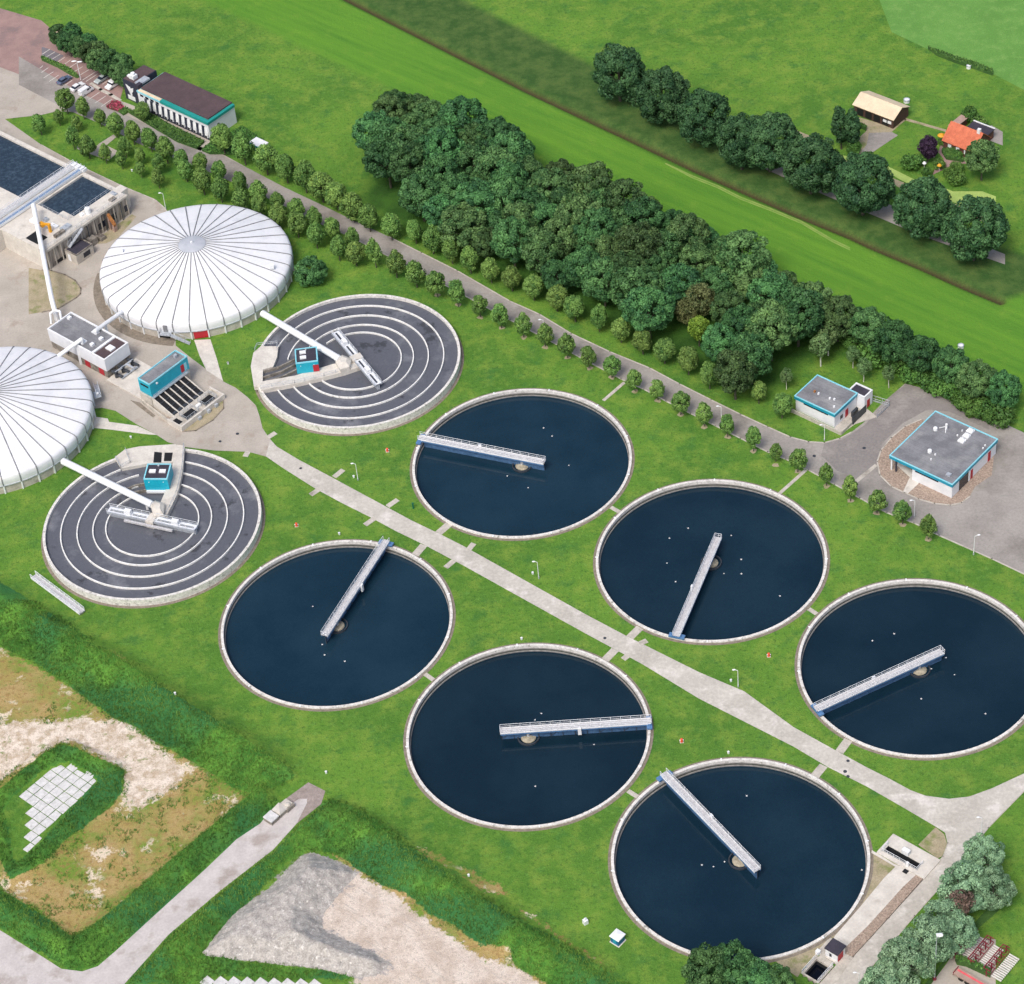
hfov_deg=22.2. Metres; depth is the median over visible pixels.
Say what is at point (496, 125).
broadleaf tree
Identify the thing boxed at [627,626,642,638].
footpath
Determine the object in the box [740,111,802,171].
broad poplar
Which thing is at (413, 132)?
broadleaf tree
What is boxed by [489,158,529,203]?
broadleaf tree
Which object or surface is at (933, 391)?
shrub
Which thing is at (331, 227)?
street tree
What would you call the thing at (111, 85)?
parked van
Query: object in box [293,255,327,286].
round bush
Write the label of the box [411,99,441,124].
broadleaf tree
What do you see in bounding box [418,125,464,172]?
broadleaf tree
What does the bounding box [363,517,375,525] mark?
footpath
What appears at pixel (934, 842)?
cobble corner
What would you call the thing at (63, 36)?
broadleaf tree
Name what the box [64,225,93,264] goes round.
annex
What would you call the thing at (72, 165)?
travelling bridge
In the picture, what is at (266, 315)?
pipe
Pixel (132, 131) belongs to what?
street tree
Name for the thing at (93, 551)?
aeration tank
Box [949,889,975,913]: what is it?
dying tree
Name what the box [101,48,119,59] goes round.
broadleaf tree
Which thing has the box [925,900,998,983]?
ditch bank
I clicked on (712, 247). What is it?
broadleaf tree
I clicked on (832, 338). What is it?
birch tree
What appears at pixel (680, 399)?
street tree
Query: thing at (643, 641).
footpath
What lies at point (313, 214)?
street tree
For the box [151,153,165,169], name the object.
street tree
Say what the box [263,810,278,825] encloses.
concrete block
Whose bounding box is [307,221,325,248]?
street tree
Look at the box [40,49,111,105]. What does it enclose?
bay lines
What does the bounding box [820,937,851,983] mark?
hut forecourt
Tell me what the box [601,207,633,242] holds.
broadleaf tree
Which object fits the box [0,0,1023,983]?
ground
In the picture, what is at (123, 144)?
street tree
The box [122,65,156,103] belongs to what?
entrance block
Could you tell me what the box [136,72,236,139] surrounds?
office
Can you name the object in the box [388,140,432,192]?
broadleaf tree
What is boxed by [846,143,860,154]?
shrub
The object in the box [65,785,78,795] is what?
concrete slab
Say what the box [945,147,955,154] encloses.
shrub
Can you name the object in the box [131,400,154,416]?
verge strip
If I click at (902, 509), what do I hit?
street tree
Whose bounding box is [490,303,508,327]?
street tree
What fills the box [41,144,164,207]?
kerb
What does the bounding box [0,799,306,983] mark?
track
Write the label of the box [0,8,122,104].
car park
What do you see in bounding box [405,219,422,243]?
street tree
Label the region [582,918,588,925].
ventilation cowl
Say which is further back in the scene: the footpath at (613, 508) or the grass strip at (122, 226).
the grass strip at (122, 226)
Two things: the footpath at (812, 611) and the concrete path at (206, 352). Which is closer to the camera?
the footpath at (812, 611)
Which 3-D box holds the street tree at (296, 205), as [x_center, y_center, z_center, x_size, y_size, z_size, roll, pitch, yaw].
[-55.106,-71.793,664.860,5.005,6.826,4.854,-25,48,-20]
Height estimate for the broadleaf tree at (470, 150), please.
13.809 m
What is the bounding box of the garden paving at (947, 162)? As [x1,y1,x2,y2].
[933,144,965,173]
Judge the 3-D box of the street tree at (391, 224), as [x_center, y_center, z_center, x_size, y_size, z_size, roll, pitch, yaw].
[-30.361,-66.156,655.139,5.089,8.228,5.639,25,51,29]
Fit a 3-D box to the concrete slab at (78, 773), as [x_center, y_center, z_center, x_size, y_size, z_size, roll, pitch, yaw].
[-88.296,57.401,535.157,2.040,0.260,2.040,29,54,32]
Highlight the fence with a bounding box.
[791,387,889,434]
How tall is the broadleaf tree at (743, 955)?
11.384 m
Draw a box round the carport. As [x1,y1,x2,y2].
[250,137,267,149]
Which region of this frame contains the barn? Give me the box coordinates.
[852,91,909,128]
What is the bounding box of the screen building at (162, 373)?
[137,350,190,396]
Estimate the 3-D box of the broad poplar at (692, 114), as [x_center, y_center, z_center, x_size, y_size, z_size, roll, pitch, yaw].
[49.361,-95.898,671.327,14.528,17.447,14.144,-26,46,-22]
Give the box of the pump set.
[111,358,138,378]
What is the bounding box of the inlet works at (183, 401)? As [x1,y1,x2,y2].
[140,369,224,431]
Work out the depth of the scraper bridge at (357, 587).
566.30 m
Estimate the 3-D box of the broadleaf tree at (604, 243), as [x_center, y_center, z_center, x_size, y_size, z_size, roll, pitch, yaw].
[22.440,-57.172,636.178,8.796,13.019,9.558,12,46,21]
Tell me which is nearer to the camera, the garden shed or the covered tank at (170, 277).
the covered tank at (170, 277)
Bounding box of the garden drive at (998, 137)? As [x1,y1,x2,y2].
[990,125,1002,144]
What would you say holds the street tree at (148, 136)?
on the ground at (297, 81)
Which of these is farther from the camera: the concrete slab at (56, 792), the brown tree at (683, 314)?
the brown tree at (683, 314)
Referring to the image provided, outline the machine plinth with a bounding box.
[107,358,150,398]
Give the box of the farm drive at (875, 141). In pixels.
[860,132,897,153]
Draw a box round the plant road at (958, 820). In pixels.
[266,440,1023,983]
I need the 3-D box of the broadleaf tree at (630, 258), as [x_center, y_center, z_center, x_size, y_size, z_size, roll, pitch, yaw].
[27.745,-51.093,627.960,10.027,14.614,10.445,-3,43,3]
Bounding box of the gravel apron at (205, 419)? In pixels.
[184,401,222,430]
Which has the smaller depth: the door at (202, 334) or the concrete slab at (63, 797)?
the concrete slab at (63, 797)
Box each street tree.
[31,113,45,134]
[52,109,63,125]
[54,88,74,113]
[65,125,79,149]
[70,115,82,131]
[75,96,89,119]
[78,134,96,158]
[93,108,105,126]
[98,143,111,163]
[105,112,124,137]
[115,150,126,168]
[116,135,132,156]
[124,120,140,144]
[134,101,149,119]
[134,147,145,162]
[134,162,145,176]
[140,127,157,151]
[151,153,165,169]
[151,167,164,188]
[155,136,174,163]
[173,148,188,166]
[177,158,193,181]
[190,167,210,194]
[192,151,207,168]
[210,123,231,154]
[210,176,228,202]
[211,160,226,177]
[231,131,254,164]
[231,187,249,207]
[232,171,247,189]
[248,179,267,199]
[251,195,266,213]
[252,144,277,174]
[268,201,287,225]
[269,191,284,205]
[274,153,295,183]
[287,197,305,214]
[287,211,306,237]
[292,159,315,192]
[305,206,321,224]
[306,171,334,202]
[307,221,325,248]
[323,216,340,237]
[325,180,346,210]
[330,234,347,260]
[338,192,362,221]
[344,227,359,244]
[345,241,365,265]
[357,203,378,231]
[364,237,382,267]
[380,212,402,240]
[385,249,406,277]
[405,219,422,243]
[405,259,426,287]
[422,224,441,253]
[424,270,445,297]
[441,239,458,263]
[447,279,464,306]
[459,245,479,273]
[471,295,487,316]
[481,257,499,282]
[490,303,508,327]
[501,265,521,290]
[514,312,532,337]
[522,273,543,300]
[535,323,554,346]
[545,284,567,311]
[557,332,575,357]
[563,294,584,321]
[580,346,596,367]
[590,303,608,331]
[603,355,621,377]
[610,317,630,342]
[625,369,641,390]
[631,328,652,354]
[649,379,664,399]
[653,337,676,363]
[671,390,690,414]
[677,346,698,374]
[695,401,712,426]
[700,361,717,388]
[719,414,733,436]
[745,426,761,450]
[751,380,766,403]
[769,443,782,461]
[772,392,792,418]
[788,448,807,471]
[818,462,833,485]
[842,475,857,500]
[868,489,887,512]
[892,499,911,523]
[919,513,937,539]
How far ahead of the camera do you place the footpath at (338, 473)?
595.56 m
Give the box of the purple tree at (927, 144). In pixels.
[916,134,937,161]
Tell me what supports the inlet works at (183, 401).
on the yard at (20, 326)
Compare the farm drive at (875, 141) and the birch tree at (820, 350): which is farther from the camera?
the farm drive at (875, 141)
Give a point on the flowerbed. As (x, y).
(116, 105)
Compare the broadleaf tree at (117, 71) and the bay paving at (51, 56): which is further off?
the bay paving at (51, 56)
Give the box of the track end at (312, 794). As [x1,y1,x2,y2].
[286,782,324,822]
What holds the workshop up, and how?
on the ground at (297, 81)
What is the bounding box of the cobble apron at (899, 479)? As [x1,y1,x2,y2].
[878,420,993,503]
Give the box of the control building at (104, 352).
[47,312,130,377]
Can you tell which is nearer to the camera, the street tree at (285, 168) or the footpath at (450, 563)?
the footpath at (450, 563)
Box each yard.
[0,119,269,455]
[859,117,905,154]
[932,938,995,983]
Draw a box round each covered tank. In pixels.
[0,346,95,493]
[93,204,294,345]
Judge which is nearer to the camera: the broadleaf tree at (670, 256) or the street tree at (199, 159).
the broadleaf tree at (670, 256)
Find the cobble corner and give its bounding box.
[919,827,946,857]
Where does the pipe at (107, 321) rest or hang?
on the yard at (20, 326)
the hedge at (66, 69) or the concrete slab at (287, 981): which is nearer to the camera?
the concrete slab at (287, 981)
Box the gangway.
[30,571,84,614]
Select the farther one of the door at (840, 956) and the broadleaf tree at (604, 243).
the broadleaf tree at (604, 243)
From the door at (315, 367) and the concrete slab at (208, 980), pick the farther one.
the door at (315, 367)
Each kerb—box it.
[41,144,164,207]
[41,270,81,312]
[90,82,120,100]
[183,400,223,431]
[358,241,1023,573]
[389,236,851,442]
[835,834,947,981]
[857,791,1023,983]
[876,419,969,505]
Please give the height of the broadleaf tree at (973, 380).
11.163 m
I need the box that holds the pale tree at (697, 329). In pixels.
[687,315,709,345]
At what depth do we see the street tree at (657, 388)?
602.27 m
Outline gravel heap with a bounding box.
[202,853,391,977]
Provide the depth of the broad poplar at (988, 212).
623.99 m
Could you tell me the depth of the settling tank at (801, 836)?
506.93 m
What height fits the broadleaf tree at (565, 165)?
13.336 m
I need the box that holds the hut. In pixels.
[824,938,845,962]
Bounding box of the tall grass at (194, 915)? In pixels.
[0,598,630,983]
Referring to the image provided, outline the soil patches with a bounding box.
[434,293,931,541]
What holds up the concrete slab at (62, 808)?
on the ground at (297, 81)
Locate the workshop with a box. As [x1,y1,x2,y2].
[889,410,997,497]
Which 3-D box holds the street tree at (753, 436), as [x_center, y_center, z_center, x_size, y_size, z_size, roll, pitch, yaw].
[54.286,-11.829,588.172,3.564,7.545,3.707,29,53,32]
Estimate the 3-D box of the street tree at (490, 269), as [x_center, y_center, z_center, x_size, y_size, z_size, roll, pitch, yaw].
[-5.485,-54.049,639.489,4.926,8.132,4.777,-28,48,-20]
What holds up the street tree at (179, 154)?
on the ground at (297, 81)
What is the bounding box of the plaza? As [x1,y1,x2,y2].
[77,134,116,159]
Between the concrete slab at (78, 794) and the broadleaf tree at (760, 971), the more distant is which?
the concrete slab at (78, 794)
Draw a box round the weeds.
[0,697,231,931]
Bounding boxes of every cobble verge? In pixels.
[776,854,894,976]
[845,875,921,956]
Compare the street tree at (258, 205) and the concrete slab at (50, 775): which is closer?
the concrete slab at (50, 775)
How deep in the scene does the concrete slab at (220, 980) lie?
493.72 m
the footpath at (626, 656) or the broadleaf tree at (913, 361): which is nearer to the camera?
the footpath at (626, 656)
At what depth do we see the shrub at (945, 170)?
658.58 m
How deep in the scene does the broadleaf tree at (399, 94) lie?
686.83 m
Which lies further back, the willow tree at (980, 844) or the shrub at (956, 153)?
the shrub at (956, 153)
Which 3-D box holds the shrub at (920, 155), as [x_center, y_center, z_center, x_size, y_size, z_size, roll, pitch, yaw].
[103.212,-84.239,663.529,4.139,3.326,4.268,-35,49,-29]
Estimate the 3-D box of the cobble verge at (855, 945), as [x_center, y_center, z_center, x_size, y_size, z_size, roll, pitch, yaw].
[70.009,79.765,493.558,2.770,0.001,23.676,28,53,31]
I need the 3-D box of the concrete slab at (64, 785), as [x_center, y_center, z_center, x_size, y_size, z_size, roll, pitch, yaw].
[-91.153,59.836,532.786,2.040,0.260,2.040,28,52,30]
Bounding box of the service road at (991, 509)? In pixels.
[19,57,1023,572]
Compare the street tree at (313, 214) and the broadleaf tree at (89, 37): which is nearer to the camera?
the street tree at (313, 214)
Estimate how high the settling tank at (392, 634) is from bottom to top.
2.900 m
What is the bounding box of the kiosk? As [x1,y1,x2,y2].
[609,928,625,947]
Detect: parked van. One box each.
[77,85,93,96]
[105,79,117,89]
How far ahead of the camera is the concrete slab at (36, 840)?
522.54 m
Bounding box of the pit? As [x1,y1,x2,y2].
[801,948,833,983]
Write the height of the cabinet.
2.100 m
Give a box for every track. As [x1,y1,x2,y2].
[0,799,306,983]
[665,163,850,249]
[673,166,850,247]
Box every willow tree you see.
[858,960,907,983]
[877,936,935,983]
[901,913,954,965]
[923,898,966,939]
[933,908,979,953]
[936,859,991,913]
[961,832,1005,868]
[972,866,1017,910]
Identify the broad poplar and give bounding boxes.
[592,42,645,101]
[631,65,690,124]
[676,87,730,147]
[714,112,766,169]
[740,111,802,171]
[778,132,845,193]
[831,151,895,215]
[891,174,954,239]
[940,194,1010,260]
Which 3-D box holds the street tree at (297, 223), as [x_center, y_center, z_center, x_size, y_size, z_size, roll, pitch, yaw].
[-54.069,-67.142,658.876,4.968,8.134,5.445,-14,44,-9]
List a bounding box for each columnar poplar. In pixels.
[830,105,849,149]
[843,107,860,147]
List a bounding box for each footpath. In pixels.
[243,451,249,456]
[267,432,276,437]
[309,487,321,495]
[332,469,344,477]
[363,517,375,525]
[386,498,398,507]
[412,544,426,555]
[424,672,434,680]
[435,522,451,534]
[444,559,455,568]
[466,542,475,550]
[602,382,624,400]
[602,648,618,661]
[610,506,620,512]
[621,653,631,660]
[626,789,638,797]
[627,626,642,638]
[639,639,647,644]
[778,469,806,493]
[808,607,817,614]
[811,764,827,777]
[836,738,851,753]
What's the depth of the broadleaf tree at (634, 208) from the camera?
638.97 m
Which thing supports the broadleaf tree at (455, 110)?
on the ground at (297, 81)
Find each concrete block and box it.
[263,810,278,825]
[272,803,286,817]
[280,799,294,812]
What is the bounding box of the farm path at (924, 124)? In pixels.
[904,118,945,131]
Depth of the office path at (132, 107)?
699.95 m
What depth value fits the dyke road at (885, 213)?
649.70 m
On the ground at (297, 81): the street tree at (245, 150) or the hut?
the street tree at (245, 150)
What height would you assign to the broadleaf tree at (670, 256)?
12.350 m
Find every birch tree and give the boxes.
[780,367,792,389]
[808,333,830,366]
[818,323,837,355]
[846,345,859,367]
[856,357,872,381]
[882,365,894,387]
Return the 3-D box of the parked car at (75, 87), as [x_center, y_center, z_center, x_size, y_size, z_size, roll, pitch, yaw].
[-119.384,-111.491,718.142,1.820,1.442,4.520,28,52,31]
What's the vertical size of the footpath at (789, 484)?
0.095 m
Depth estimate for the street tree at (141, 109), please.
700.79 m
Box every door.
[193,330,209,338]
[313,364,319,371]
[838,951,842,961]
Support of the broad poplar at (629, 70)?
on the ground at (297, 81)
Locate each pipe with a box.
[31,203,59,322]
[49,309,61,323]
[57,337,83,364]
[61,458,153,509]
[93,309,123,334]
[260,310,341,360]
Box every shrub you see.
[837,326,848,343]
[842,333,864,349]
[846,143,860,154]
[854,343,882,367]
[883,357,905,373]
[898,363,921,383]
[899,153,923,170]
[913,153,926,166]
[913,367,931,380]
[915,369,941,393]
[921,166,932,175]
[929,378,952,396]
[932,157,945,169]
[937,137,942,145]
[939,374,966,401]
[943,166,952,177]
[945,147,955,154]
[945,167,966,185]
[949,160,964,170]
[951,389,979,410]
[952,149,963,156]
[960,104,977,122]
[962,398,982,417]
[964,385,990,408]
[970,115,987,124]
[972,397,997,420]
[984,402,1016,428]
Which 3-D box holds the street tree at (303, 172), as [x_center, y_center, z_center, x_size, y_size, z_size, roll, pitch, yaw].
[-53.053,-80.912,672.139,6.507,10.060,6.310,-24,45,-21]
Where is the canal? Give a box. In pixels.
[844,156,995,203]
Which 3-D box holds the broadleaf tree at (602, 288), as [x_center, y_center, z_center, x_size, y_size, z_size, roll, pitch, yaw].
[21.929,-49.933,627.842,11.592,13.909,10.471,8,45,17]
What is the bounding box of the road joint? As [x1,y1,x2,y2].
[855,464,876,481]
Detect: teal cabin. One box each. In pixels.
[143,463,172,492]
[295,346,319,373]
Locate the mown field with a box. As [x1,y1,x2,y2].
[880,0,1023,89]
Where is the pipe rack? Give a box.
[954,929,1018,981]
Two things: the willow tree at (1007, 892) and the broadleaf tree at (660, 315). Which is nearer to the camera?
the willow tree at (1007, 892)
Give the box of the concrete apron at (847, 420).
[835,407,876,430]
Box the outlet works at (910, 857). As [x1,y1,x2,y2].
[876,834,940,878]
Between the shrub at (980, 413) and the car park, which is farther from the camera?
the car park
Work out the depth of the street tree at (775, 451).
584.53 m
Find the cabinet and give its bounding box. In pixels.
[84,206,90,214]
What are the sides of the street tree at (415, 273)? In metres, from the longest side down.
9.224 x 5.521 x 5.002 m
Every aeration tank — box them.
[41,442,264,608]
[251,294,463,435]
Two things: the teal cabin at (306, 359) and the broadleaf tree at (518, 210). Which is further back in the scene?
the broadleaf tree at (518, 210)
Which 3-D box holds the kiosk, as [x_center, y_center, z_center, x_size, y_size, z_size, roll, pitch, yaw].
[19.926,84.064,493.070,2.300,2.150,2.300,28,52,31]
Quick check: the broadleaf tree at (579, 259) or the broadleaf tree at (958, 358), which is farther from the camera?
the broadleaf tree at (579, 259)
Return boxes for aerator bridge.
[106,503,197,533]
[331,329,381,389]
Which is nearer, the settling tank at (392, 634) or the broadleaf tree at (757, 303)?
the settling tank at (392, 634)
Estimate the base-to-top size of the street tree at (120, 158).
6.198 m
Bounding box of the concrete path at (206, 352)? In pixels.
[93,339,222,434]
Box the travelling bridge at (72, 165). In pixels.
[0,160,86,227]
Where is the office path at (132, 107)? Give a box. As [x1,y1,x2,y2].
[121,101,209,150]
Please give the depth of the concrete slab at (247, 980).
493.12 m
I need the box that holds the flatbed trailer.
[953,966,986,983]
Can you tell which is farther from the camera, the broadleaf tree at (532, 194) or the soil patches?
the broadleaf tree at (532, 194)
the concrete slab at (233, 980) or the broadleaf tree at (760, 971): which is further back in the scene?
the concrete slab at (233, 980)
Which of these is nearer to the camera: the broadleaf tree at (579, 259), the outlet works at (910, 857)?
the outlet works at (910, 857)
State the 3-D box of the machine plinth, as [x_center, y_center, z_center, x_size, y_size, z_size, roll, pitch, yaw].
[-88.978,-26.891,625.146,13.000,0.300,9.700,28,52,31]
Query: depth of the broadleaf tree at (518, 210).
641.82 m
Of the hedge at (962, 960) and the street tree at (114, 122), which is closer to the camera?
the hedge at (962, 960)
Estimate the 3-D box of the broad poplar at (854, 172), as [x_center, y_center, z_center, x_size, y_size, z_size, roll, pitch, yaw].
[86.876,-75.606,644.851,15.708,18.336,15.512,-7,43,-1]
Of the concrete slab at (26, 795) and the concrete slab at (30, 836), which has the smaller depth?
the concrete slab at (30, 836)
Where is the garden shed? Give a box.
[948,114,967,125]
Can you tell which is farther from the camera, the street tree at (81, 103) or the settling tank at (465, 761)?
the street tree at (81, 103)
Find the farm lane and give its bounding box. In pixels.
[799,131,980,220]
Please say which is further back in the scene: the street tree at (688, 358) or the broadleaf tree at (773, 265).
the broadleaf tree at (773, 265)
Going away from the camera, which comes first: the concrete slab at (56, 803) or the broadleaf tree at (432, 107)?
the concrete slab at (56, 803)
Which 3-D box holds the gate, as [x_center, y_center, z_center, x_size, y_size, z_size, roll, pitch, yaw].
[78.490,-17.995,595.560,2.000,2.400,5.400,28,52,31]
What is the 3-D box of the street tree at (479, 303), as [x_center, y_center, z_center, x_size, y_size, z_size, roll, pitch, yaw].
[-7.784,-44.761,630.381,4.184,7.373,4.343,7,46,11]
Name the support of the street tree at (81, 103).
on the ground at (297, 81)
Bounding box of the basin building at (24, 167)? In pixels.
[0,131,130,269]
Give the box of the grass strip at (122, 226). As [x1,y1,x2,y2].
[97,215,135,243]
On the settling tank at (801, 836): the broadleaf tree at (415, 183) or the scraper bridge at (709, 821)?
the scraper bridge at (709, 821)
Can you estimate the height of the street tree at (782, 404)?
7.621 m
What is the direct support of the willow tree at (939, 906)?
on the ground at (297, 81)
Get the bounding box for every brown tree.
[674,297,699,325]
[682,282,714,316]
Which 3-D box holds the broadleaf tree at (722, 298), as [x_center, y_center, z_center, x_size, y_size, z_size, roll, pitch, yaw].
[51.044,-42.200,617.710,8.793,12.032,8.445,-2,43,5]
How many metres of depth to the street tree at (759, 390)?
598.37 m
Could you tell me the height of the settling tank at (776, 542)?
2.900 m
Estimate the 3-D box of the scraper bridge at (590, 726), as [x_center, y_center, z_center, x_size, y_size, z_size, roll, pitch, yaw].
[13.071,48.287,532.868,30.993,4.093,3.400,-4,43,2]
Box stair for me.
[93,382,101,398]
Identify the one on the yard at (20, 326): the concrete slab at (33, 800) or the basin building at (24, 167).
the basin building at (24, 167)
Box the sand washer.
[107,213,117,231]
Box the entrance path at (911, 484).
[897,463,918,492]
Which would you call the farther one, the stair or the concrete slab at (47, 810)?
the stair
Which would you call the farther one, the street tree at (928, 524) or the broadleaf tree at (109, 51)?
the broadleaf tree at (109, 51)
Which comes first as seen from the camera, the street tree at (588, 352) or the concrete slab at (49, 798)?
the concrete slab at (49, 798)
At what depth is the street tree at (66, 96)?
705.67 m
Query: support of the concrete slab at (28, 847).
on the ground at (297, 81)
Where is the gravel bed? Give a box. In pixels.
[29,268,79,313]
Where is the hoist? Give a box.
[39,221,51,232]
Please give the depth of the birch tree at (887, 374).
599.42 m
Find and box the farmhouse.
[942,120,994,156]
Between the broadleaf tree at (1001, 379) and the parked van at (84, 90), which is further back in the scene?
the parked van at (84, 90)
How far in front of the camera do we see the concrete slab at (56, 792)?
531.49 m
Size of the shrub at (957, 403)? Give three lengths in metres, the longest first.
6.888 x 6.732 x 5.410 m
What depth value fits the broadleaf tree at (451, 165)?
658.57 m
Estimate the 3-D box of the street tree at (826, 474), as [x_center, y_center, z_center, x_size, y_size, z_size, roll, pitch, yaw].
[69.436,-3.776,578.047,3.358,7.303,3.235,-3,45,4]
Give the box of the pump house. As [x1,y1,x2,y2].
[794,374,872,427]
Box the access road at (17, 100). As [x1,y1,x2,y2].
[0,67,239,163]
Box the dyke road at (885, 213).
[766,167,1004,263]
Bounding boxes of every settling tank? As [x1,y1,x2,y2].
[218,539,455,711]
[403,642,653,831]
[410,388,634,540]
[593,479,829,644]
[608,757,873,962]
[794,578,1023,760]
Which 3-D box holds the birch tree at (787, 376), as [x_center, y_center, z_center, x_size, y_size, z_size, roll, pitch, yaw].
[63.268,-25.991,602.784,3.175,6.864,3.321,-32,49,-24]
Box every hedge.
[41,55,78,77]
[118,106,131,115]
[128,109,204,148]
[202,125,263,154]
[859,121,867,130]
[928,45,992,75]
[942,147,963,161]
[955,954,990,977]
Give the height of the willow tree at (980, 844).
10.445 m
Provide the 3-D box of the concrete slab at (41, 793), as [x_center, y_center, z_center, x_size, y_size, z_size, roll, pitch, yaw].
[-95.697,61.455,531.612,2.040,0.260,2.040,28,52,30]
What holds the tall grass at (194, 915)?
on the ground at (297, 81)
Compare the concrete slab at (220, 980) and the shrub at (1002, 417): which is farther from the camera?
the shrub at (1002, 417)
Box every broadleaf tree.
[48,24,66,44]
[56,31,79,56]
[60,21,82,40]
[68,35,86,61]
[78,32,97,51]
[78,42,96,62]
[85,49,106,71]
[86,40,108,59]
[97,55,114,78]
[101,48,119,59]
[108,64,125,83]
[113,52,134,69]
[116,67,134,86]
[351,109,389,150]
[361,136,404,187]
[366,116,411,157]
[372,94,407,118]
[376,88,411,113]
[384,124,437,173]
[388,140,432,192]
[398,171,440,221]
[400,112,423,124]
[404,93,429,114]
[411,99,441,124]
[416,115,458,152]
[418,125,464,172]
[421,153,461,193]
[422,193,450,233]
[434,170,477,208]
[437,95,487,139]
[437,202,486,246]
[450,177,500,226]
[456,144,494,177]
[457,121,493,155]
[470,226,495,257]
[473,144,525,181]
[475,115,522,150]
[480,176,522,215]
[484,208,513,229]
[489,129,535,167]
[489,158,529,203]
[489,215,532,267]
[501,200,541,244]
[513,185,549,219]
[519,226,563,272]
[520,153,542,183]
[525,166,568,204]
[527,201,559,233]
[540,259,574,289]
[543,212,581,258]
[545,157,574,188]
[547,183,582,211]
[553,192,601,237]
[562,245,604,287]
[566,160,612,201]
[570,207,617,256]
[577,185,618,208]
[580,256,619,306]
[588,234,615,258]
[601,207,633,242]
[602,178,648,223]
[609,250,646,292]
[609,265,665,313]
[611,221,663,264]
[620,196,665,230]
[620,285,675,338]
[638,196,662,221]
[639,254,669,283]
[648,230,683,265]
[658,208,688,230]
[659,262,701,310]
[666,212,711,249]
[679,241,714,276]
[680,942,733,983]
[682,226,719,249]
[697,264,734,297]
[700,321,738,362]
[705,938,756,983]
[709,290,744,326]
[710,234,739,265]
[713,229,772,283]
[713,347,758,399]
[721,303,761,344]
[730,333,773,384]
[734,267,768,301]
[735,256,777,278]
[735,957,776,983]
[741,299,798,360]
[745,271,792,306]
[747,298,772,331]
[765,963,795,983]
[772,285,825,346]
[777,270,798,295]
[787,280,834,324]
[822,295,858,341]
[847,306,890,346]
[871,319,913,362]
[902,334,940,371]
[931,344,969,383]
[954,358,998,398]
[964,139,1000,180]
[984,369,1022,407]
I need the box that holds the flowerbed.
[106,100,123,111]
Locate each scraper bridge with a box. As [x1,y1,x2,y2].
[320,536,393,643]
[416,432,545,469]
[500,714,651,738]
[656,768,760,878]
[668,533,721,639]
[810,645,944,716]
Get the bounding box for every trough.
[903,97,909,103]
[958,343,963,348]
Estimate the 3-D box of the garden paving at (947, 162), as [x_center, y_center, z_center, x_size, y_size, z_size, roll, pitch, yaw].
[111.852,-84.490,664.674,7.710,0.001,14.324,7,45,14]
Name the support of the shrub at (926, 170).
on the ground at (297, 81)
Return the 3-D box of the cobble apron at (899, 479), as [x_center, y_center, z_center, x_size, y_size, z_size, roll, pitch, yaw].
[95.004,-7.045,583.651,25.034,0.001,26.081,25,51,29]
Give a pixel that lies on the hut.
(834, 950)
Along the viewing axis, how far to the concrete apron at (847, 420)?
595.62 m
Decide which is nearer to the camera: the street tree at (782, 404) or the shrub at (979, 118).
the street tree at (782, 404)
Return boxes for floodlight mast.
[933,933,942,980]
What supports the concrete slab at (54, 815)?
on the ground at (297, 81)
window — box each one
[83,249,90,257]
[98,220,105,229]
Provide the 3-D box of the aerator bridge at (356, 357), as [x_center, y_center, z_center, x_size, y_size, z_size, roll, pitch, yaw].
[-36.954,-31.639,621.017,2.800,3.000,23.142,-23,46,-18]
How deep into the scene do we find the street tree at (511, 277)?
635.32 m
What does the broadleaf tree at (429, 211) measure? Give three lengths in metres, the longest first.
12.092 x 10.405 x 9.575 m
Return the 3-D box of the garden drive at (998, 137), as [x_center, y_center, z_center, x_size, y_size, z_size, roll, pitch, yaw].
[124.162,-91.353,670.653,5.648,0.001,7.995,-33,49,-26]
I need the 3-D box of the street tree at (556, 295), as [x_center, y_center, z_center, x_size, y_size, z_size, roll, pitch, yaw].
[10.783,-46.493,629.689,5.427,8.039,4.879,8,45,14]
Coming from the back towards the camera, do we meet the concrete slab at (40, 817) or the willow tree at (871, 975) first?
the concrete slab at (40, 817)
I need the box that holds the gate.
[851,405,865,424]
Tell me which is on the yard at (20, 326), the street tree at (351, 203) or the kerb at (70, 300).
the kerb at (70, 300)
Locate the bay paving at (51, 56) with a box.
[42,47,62,60]
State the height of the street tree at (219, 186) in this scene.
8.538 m
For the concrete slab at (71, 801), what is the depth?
529.30 m
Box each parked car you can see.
[56,75,71,85]
[70,81,85,91]
[94,74,108,83]
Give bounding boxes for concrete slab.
[19,790,32,800]
[23,843,33,851]
[24,831,37,841]
[25,819,38,829]
[26,795,39,805]
[26,807,39,817]
[27,784,40,793]
[31,836,41,844]
[32,824,45,834]
[33,812,46,822]
[34,789,47,798]
[34,800,47,810]
[35,777,48,787]
[40,817,53,827]
[41,805,54,815]
[42,793,55,804]
[43,770,56,780]
[43,781,56,792]
[48,811,60,820]
[49,798,62,808]
[50,775,63,785]
[50,787,63,797]
[51,765,64,773]
[56,803,68,813]
[57,792,70,802]
[58,768,71,778]
[58,780,71,790]
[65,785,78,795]
[65,797,77,806]
[66,763,76,771]
[66,773,79,783]
[73,778,86,788]
[73,790,83,798]
[74,770,87,776]
[81,772,93,781]
[81,783,90,791]
[200,976,213,983]
[213,976,227,983]
[226,976,240,983]
[240,977,254,983]
[254,977,267,983]
[268,978,280,983]
[281,978,294,983]
[295,978,307,983]
[309,979,320,983]
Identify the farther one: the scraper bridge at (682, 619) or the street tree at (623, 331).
the street tree at (623, 331)

